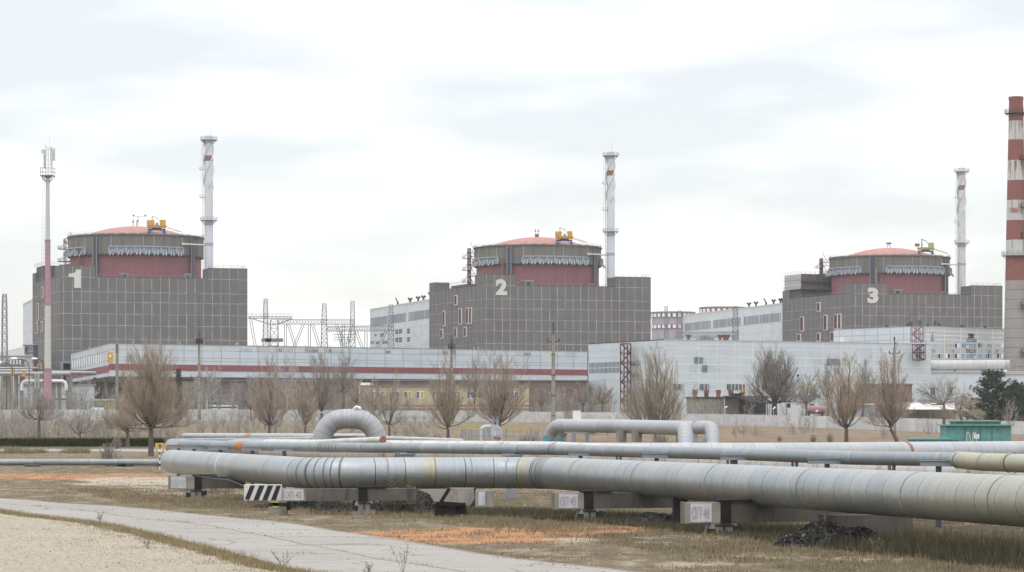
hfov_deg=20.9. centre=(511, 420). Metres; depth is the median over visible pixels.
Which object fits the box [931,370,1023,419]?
annex
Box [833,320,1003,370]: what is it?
laboratory block
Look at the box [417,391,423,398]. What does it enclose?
window
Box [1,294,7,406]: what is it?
lattice pylon
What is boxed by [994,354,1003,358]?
window
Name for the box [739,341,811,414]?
bare tree
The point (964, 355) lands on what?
window
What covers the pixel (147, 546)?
dry weed
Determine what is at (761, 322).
turbine hall
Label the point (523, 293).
reactor building
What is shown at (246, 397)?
bare tree
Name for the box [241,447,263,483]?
pipe bracket
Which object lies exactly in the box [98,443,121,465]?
bush
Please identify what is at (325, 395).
bare tree
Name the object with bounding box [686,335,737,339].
rooftop machinery
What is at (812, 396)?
bare tree
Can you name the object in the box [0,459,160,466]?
ground pipe
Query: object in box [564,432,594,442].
steel trestle
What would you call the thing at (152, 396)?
bare tree
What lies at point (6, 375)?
pipe rack
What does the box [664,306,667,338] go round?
lattice pylon
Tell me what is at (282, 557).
dry weed
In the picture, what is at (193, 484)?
sleeper beam
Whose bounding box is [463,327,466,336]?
window
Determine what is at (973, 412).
bare tree
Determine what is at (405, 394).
window
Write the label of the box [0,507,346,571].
berm grass
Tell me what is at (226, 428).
sapling
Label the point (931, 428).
sapling
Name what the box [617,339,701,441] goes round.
bare tree
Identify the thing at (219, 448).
pipe bracket
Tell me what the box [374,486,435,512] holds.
rubble heap
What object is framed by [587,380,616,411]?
bare tree
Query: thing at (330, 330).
gantry beam
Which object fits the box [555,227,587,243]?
dome crane
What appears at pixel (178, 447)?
pipe bracket
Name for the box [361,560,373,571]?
dry weed
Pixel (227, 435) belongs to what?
slim far pipe
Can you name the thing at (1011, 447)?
long white pipe
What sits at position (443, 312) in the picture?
window
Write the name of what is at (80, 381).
bare tree
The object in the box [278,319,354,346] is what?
gantry beam
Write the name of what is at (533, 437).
bush
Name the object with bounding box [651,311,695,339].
building
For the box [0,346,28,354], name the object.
sloping gallery
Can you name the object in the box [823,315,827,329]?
window
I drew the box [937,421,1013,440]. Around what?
teal shed
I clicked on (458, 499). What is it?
sleeper beam
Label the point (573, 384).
workshop
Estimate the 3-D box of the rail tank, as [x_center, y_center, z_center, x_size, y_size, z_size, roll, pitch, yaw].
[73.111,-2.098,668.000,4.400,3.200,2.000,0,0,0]
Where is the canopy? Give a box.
[723,396,767,414]
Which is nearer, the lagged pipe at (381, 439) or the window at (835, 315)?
the lagged pipe at (381, 439)
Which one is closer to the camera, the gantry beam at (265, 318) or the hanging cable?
the hanging cable
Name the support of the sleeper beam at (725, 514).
on the ground at (770, 434)
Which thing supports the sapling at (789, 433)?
on the ground at (770, 434)
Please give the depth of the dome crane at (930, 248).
1074.57 m
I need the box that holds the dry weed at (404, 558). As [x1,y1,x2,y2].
[390,543,407,571]
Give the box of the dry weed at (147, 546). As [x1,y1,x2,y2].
[135,538,149,547]
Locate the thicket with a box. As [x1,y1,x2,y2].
[0,377,982,419]
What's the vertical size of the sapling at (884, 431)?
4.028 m
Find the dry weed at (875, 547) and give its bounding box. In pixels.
[869,538,884,557]
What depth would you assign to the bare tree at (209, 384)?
659.76 m
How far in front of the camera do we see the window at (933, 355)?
855.07 m
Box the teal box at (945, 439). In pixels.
[906,437,959,441]
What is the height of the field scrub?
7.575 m
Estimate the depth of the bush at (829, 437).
419.75 m
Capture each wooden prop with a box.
[616,431,625,442]
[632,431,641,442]
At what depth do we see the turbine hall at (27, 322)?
1020.91 m
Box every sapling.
[8,409,22,436]
[45,413,64,436]
[90,407,104,436]
[222,417,230,432]
[235,406,253,432]
[293,409,305,432]
[399,418,411,436]
[729,417,741,435]
[739,415,750,441]
[751,423,761,440]
[782,413,795,442]
[798,405,814,442]
[879,424,888,441]
[923,415,937,437]
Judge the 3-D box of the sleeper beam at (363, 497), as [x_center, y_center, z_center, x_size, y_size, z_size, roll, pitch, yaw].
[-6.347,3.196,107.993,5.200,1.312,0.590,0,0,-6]
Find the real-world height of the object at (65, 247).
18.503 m
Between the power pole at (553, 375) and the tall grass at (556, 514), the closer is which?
the tall grass at (556, 514)
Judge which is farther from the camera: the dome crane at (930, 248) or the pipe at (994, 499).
the dome crane at (930, 248)
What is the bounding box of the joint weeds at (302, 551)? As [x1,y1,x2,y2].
[34,505,624,571]
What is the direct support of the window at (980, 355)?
in the laboratory block at (961, 342)
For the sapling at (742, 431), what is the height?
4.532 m
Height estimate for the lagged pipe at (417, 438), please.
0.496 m
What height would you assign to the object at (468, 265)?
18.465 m
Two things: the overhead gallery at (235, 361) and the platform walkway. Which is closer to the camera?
the platform walkway
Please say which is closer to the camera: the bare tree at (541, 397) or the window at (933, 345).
the bare tree at (541, 397)
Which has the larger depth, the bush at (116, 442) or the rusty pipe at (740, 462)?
the bush at (116, 442)
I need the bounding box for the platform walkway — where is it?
[0,365,26,383]
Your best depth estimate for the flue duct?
843.44 m
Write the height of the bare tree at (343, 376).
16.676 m
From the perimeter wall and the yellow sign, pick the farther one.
the perimeter wall
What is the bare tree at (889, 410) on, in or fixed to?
on the ground at (770, 434)
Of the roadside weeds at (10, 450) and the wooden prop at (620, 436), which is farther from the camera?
the roadside weeds at (10, 450)
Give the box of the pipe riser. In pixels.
[22,344,38,383]
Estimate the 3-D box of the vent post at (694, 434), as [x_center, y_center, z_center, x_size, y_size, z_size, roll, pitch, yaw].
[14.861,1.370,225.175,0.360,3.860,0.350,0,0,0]
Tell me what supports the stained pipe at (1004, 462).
attached to the slim pipe at (894, 458)
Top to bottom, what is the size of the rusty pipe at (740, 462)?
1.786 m
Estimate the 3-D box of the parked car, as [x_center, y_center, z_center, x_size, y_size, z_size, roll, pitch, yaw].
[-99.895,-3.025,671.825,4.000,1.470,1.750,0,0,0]
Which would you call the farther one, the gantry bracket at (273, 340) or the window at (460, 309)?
the gantry bracket at (273, 340)
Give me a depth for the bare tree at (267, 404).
439.34 m
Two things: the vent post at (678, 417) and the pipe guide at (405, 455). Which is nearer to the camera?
the pipe guide at (405, 455)
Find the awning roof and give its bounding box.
[901,403,954,409]
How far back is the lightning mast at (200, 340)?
639.71 m
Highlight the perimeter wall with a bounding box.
[0,405,1023,434]
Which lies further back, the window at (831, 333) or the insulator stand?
the insulator stand
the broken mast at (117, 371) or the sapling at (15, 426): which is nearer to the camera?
the sapling at (15, 426)
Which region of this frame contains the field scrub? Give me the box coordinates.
[0,403,447,438]
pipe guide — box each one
[394,452,414,456]
[502,453,522,498]
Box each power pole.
[547,322,559,421]
[889,337,899,433]
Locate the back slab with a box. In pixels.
[418,489,446,502]
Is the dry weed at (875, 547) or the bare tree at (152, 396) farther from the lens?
the bare tree at (152, 396)
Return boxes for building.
[32,226,246,406]
[429,237,650,411]
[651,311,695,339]
[783,248,1002,341]
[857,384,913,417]
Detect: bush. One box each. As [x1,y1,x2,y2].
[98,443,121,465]
[108,437,123,448]
[161,432,176,442]
[525,431,541,440]
[648,434,674,442]
[826,433,834,441]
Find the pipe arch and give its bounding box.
[312,405,386,439]
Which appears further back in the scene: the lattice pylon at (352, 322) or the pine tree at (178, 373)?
the lattice pylon at (352, 322)
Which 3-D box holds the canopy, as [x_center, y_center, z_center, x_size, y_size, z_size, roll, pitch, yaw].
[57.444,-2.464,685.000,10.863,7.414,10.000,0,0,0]
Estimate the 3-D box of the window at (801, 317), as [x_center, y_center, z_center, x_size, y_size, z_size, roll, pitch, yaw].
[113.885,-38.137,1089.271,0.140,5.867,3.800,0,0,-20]
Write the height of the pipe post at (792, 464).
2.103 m
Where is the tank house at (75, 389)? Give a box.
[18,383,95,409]
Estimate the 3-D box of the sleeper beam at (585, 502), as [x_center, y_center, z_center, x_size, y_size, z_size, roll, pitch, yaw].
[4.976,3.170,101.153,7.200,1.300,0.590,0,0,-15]
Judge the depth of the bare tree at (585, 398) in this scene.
654.90 m
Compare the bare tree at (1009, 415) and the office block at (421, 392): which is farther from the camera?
the office block at (421, 392)
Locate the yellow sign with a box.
[155,443,164,451]
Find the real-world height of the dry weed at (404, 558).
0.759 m
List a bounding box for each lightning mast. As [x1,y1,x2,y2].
[195,329,202,419]
[448,298,454,409]
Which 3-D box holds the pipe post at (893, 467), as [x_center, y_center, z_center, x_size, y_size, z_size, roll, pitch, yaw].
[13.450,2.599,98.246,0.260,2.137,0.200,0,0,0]
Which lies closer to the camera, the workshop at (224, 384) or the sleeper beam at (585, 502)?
the sleeper beam at (585, 502)
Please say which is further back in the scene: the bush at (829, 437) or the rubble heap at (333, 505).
the bush at (829, 437)
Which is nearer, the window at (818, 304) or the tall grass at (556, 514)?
the tall grass at (556, 514)
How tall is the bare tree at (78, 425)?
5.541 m
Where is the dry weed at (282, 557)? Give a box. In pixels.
[271,549,293,563]
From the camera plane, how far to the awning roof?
659.11 m
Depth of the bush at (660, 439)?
299.80 m
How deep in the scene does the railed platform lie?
204.97 m
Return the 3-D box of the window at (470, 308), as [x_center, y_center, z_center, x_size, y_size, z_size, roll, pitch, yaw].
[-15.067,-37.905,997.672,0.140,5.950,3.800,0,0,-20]
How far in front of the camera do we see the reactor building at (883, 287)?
1068.54 m
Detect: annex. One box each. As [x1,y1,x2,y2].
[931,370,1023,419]
[994,373,1023,418]
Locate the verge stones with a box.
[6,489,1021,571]
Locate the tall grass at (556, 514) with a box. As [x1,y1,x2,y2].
[292,501,1023,569]
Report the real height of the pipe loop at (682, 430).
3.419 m
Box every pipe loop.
[543,419,692,442]
[557,421,719,442]
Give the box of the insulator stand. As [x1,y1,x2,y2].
[334,334,355,346]
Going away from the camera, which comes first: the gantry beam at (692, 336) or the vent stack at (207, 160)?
the vent stack at (207, 160)
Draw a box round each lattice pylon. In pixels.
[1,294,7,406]
[262,299,268,345]
[321,303,327,346]
[350,301,355,386]
[388,304,393,347]
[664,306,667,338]
[677,310,681,338]
[732,306,738,339]
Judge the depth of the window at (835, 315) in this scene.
1061.42 m
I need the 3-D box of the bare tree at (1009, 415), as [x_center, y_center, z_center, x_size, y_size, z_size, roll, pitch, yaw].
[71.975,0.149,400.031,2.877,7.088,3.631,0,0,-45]
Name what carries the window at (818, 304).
in the reactor building at (883, 287)
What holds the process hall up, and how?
on the ground at (770, 434)
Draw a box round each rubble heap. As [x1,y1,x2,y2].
[253,501,319,508]
[310,501,351,511]
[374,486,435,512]
[621,511,691,523]
[774,519,883,547]
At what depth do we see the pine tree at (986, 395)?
558.51 m
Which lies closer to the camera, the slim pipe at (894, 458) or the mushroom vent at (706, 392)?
the slim pipe at (894, 458)
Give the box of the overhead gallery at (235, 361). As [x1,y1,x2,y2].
[60,341,588,404]
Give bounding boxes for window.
[35,322,37,333]
[36,303,38,320]
[41,286,43,297]
[404,391,411,398]
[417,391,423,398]
[442,310,445,325]
[454,295,457,304]
[454,327,456,337]
[459,308,461,323]
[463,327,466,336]
[465,307,468,323]
[467,391,473,398]
[469,307,471,323]
[800,316,803,330]
[816,302,820,311]
[816,333,820,341]
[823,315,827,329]
[830,332,833,341]
[834,314,837,328]
[838,314,841,328]
[929,343,942,347]
[931,353,942,358]
[945,343,959,347]
[945,353,959,358]
[962,343,975,347]
[962,353,975,358]
[978,343,991,347]
[978,353,991,358]
[994,343,1003,347]
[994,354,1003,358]
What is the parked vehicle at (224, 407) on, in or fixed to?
on the ground at (770, 434)
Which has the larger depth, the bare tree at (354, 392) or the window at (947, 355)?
the window at (947, 355)
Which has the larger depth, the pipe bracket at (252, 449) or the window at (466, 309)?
the window at (466, 309)
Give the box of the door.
[107,352,112,362]
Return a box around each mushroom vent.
[703,390,708,396]
[715,390,720,396]
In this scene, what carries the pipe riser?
on the ground at (770, 434)
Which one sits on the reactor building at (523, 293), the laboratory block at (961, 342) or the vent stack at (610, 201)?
the vent stack at (610, 201)
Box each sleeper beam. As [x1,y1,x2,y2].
[168,474,245,497]
[282,486,415,514]
[434,487,492,516]
[551,490,706,519]
[680,499,855,534]
[818,514,912,533]
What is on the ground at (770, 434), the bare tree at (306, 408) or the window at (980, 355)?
the bare tree at (306, 408)
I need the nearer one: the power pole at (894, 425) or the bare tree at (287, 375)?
the power pole at (894, 425)
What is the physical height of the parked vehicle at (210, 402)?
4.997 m
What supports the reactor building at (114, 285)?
on the ground at (770, 434)
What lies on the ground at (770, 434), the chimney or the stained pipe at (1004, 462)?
the chimney
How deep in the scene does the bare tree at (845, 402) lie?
424.43 m
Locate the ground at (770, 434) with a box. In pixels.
[0,420,1023,571]
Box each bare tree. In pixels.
[12,387,66,438]
[62,407,101,437]
[65,374,99,408]
[97,371,160,446]
[101,327,206,455]
[185,364,221,408]
[234,368,259,420]
[244,354,295,432]
[268,349,306,420]
[289,366,320,432]
[298,344,346,418]
[320,346,362,408]
[336,377,374,406]
[359,375,389,416]
[366,368,411,435]
[420,343,478,437]
[457,352,493,410]
[467,341,532,440]
[531,382,557,411]
[565,381,600,411]
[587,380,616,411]
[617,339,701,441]
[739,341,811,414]
[786,372,824,415]
[806,353,847,415]
[821,351,876,441]
[849,352,884,416]
[861,340,920,441]
[914,374,969,423]
[929,382,989,422]
[1000,399,1021,423]
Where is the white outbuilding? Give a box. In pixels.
[778,395,819,415]
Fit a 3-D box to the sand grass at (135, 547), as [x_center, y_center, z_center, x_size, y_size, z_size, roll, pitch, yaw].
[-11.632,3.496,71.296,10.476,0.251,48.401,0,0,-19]
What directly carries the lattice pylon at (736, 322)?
on the ground at (770, 434)
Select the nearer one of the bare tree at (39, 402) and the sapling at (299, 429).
the bare tree at (39, 402)
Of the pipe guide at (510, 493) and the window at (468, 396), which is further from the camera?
the window at (468, 396)
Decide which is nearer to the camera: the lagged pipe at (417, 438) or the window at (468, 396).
the lagged pipe at (417, 438)
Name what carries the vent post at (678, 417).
on the ground at (770, 434)
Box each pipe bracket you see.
[167,445,180,475]
[178,436,191,438]
[181,445,204,450]
[209,446,229,452]
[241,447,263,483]
[273,447,293,487]
[568,451,590,457]
[642,453,669,460]
[720,455,746,463]
[807,458,841,467]
[919,460,951,527]
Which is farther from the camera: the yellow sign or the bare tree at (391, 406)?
the bare tree at (391, 406)
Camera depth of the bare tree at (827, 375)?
639.81 m
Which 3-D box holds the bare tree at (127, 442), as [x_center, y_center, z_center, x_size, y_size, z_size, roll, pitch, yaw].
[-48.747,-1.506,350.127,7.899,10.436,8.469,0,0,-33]
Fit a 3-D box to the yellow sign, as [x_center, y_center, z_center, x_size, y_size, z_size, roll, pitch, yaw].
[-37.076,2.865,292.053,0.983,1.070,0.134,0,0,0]
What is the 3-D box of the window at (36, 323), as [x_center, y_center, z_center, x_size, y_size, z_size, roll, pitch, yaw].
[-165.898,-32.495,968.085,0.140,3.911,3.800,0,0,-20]
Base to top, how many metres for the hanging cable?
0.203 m
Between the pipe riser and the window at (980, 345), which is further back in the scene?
the pipe riser
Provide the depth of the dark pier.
96.70 m
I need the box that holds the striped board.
[244,484,290,513]
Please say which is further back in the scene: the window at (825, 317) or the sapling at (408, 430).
the window at (825, 317)
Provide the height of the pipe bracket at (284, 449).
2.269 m
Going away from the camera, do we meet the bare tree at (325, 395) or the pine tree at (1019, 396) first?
the bare tree at (325, 395)
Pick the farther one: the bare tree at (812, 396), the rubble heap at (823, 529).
the bare tree at (812, 396)
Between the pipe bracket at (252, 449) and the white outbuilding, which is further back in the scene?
the white outbuilding
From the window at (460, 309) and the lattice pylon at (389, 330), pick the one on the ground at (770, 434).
the lattice pylon at (389, 330)
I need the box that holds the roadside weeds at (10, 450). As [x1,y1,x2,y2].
[0,444,91,453]
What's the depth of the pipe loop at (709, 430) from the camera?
222.23 m
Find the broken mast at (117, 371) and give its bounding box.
[115,341,118,408]
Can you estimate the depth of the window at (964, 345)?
867.47 m
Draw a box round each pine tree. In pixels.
[172,368,182,407]
[959,368,1023,420]
[997,380,1023,420]
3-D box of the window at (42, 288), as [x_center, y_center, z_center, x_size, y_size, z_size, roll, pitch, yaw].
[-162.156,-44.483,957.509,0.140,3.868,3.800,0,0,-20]
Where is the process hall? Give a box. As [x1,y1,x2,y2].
[588,339,930,415]
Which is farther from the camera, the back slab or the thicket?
the thicket
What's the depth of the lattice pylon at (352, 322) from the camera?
1129.11 m
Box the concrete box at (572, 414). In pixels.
[564,410,580,418]
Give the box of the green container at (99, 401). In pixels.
[94,399,120,409]
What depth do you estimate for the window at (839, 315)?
1058.32 m
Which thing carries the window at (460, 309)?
in the reactor building at (523, 293)
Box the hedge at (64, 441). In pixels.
[0,436,165,446]
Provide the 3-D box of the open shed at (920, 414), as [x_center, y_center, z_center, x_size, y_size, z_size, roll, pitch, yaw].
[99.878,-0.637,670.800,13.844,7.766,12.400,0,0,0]
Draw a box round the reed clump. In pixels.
[832,522,1023,563]
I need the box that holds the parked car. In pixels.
[92,405,107,409]
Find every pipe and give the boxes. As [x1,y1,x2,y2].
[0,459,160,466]
[160,450,1023,526]
[165,439,1023,475]
[177,440,953,466]
[182,433,364,437]
[186,435,365,440]
[297,436,385,442]
[386,436,463,440]
[480,416,501,440]
[599,441,1023,453]
[950,450,1023,472]
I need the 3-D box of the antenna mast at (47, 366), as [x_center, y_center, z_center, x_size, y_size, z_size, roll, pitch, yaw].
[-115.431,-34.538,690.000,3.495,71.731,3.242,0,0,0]
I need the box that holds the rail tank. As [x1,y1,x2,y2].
[807,406,824,415]
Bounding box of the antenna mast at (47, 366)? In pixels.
[40,145,54,409]
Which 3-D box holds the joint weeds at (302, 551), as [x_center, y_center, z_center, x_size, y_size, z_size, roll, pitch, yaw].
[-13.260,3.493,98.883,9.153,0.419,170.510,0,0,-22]
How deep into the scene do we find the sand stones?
75.80 m
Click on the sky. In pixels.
(362, 148)
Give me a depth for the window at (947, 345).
860.93 m
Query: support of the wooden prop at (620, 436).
on the ground at (770, 434)
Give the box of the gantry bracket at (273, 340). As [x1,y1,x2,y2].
[248,317,287,345]
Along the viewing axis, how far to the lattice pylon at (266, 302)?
1129.11 m
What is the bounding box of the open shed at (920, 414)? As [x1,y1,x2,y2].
[896,402,955,418]
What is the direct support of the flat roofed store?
on the ground at (770, 434)
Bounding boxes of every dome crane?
[147,216,180,232]
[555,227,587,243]
[915,239,947,254]
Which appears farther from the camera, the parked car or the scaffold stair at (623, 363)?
the scaffold stair at (623, 363)
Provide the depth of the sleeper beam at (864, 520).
84.43 m
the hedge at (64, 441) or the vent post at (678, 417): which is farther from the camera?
the hedge at (64, 441)
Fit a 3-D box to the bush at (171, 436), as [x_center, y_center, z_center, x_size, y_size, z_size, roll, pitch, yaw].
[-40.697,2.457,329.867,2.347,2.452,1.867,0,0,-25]
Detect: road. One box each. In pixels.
[0,498,634,571]
[1,449,165,451]
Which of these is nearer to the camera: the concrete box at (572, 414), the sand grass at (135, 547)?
the sand grass at (135, 547)
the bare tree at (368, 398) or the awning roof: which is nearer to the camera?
the bare tree at (368, 398)
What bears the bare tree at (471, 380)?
on the ground at (770, 434)
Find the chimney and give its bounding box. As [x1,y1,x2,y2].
[1001,96,1023,370]
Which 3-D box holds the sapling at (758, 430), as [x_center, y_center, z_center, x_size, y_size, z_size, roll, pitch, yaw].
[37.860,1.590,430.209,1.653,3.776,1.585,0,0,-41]
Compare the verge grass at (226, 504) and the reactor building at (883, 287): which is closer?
the verge grass at (226, 504)
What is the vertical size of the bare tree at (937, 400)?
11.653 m
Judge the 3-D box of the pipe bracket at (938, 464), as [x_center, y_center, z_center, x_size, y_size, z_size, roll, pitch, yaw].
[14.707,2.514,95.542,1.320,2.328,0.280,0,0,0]
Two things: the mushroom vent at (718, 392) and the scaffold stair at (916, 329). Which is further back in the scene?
the scaffold stair at (916, 329)
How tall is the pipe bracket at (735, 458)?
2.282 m
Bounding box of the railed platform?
[457,422,538,440]
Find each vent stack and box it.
[181,136,216,268]
[587,152,618,285]
[941,168,968,293]
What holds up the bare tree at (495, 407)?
on the ground at (770, 434)
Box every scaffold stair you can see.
[620,343,630,408]
[910,322,923,341]
[912,341,925,360]
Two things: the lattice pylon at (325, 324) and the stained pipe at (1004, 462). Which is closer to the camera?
the stained pipe at (1004, 462)
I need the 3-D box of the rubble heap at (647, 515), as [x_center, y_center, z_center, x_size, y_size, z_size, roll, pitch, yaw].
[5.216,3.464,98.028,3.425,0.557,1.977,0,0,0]
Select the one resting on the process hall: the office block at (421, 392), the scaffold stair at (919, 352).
the scaffold stair at (919, 352)
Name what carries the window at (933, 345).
in the laboratory block at (961, 342)
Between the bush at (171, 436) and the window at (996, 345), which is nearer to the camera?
the bush at (171, 436)
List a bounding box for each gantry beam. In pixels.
[248,316,291,345]
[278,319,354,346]
[326,325,391,346]
[675,331,737,337]
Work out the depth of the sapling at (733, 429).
424.86 m
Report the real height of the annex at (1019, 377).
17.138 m
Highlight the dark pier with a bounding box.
[672,497,687,524]
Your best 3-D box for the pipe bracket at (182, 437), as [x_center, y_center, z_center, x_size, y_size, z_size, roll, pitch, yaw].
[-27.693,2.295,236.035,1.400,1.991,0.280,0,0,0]
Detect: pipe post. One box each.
[791,461,797,466]
[888,464,895,470]
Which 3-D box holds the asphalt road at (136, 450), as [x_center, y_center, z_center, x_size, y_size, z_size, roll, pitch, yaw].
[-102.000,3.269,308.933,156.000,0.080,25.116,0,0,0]
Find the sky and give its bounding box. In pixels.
[0,0,1023,399]
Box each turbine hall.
[23,299,32,343]
[370,292,428,384]
[682,298,782,340]
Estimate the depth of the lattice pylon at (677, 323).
1239.05 m
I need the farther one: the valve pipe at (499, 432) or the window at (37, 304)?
the window at (37, 304)
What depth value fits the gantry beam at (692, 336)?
1148.42 m
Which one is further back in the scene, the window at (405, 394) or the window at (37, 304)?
the window at (37, 304)
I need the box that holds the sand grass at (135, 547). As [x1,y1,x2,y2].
[1,521,283,571]
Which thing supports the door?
in the overhead gallery at (235, 361)
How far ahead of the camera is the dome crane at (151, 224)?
952.54 m
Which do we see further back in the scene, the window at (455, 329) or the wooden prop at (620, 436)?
the window at (455, 329)
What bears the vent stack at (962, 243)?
on the reactor building at (883, 287)
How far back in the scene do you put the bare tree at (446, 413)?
429.03 m
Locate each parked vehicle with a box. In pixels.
[191,401,219,404]
[205,405,237,409]
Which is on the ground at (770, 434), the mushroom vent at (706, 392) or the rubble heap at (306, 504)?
the rubble heap at (306, 504)
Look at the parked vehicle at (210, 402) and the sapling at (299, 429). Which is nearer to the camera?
the sapling at (299, 429)
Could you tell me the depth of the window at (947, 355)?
860.93 m
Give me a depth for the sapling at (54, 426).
379.88 m
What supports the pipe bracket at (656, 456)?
on the ground at (770, 434)
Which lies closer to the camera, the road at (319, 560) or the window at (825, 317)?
the road at (319, 560)
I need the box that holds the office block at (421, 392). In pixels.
[360,385,530,411]
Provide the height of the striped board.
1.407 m
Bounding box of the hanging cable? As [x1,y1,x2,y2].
[195,475,243,486]
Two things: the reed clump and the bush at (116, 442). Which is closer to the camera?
the reed clump
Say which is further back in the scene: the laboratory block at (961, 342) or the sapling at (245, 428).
the laboratory block at (961, 342)
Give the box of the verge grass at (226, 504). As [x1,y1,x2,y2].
[69,486,1023,571]
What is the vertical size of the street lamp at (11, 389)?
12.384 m
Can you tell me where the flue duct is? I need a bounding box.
[931,353,1016,370]
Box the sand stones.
[0,514,265,571]
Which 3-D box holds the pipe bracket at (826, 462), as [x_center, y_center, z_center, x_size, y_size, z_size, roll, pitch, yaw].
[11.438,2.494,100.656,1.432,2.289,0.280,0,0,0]
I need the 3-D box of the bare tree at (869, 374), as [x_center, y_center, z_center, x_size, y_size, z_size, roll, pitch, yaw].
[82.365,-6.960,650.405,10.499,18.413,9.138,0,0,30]
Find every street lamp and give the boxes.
[0,361,12,416]
[11,357,29,420]
[32,358,43,416]
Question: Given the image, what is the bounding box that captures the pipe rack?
[0,364,95,409]
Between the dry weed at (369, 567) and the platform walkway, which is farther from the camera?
the platform walkway
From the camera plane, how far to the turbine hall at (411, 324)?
1086.16 m
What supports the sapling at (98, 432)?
on the ground at (770, 434)
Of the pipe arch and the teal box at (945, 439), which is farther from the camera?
the teal box at (945, 439)
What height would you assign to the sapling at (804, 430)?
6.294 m
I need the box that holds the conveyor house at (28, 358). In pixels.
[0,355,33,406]
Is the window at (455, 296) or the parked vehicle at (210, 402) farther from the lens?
the window at (455, 296)
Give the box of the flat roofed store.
[685,397,769,414]
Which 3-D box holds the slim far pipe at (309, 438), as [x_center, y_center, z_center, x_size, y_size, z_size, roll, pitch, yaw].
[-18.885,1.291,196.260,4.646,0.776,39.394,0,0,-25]
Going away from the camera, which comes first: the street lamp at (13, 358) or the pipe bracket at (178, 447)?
the pipe bracket at (178, 447)
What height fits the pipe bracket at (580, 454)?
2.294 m
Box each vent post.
[676,414,680,442]
[693,414,696,442]
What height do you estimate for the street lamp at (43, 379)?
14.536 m
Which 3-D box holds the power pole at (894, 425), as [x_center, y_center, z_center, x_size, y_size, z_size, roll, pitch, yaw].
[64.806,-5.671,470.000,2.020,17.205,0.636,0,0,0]
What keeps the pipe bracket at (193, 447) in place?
on the ground at (770, 434)
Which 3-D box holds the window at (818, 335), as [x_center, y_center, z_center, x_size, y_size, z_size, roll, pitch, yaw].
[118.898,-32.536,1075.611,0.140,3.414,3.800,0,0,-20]
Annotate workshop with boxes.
[211,380,354,409]
[373,380,587,411]
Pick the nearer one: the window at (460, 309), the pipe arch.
the pipe arch
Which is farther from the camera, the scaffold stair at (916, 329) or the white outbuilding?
the scaffold stair at (916, 329)
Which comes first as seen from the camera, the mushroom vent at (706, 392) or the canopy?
the canopy
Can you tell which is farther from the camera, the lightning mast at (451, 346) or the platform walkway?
the platform walkway

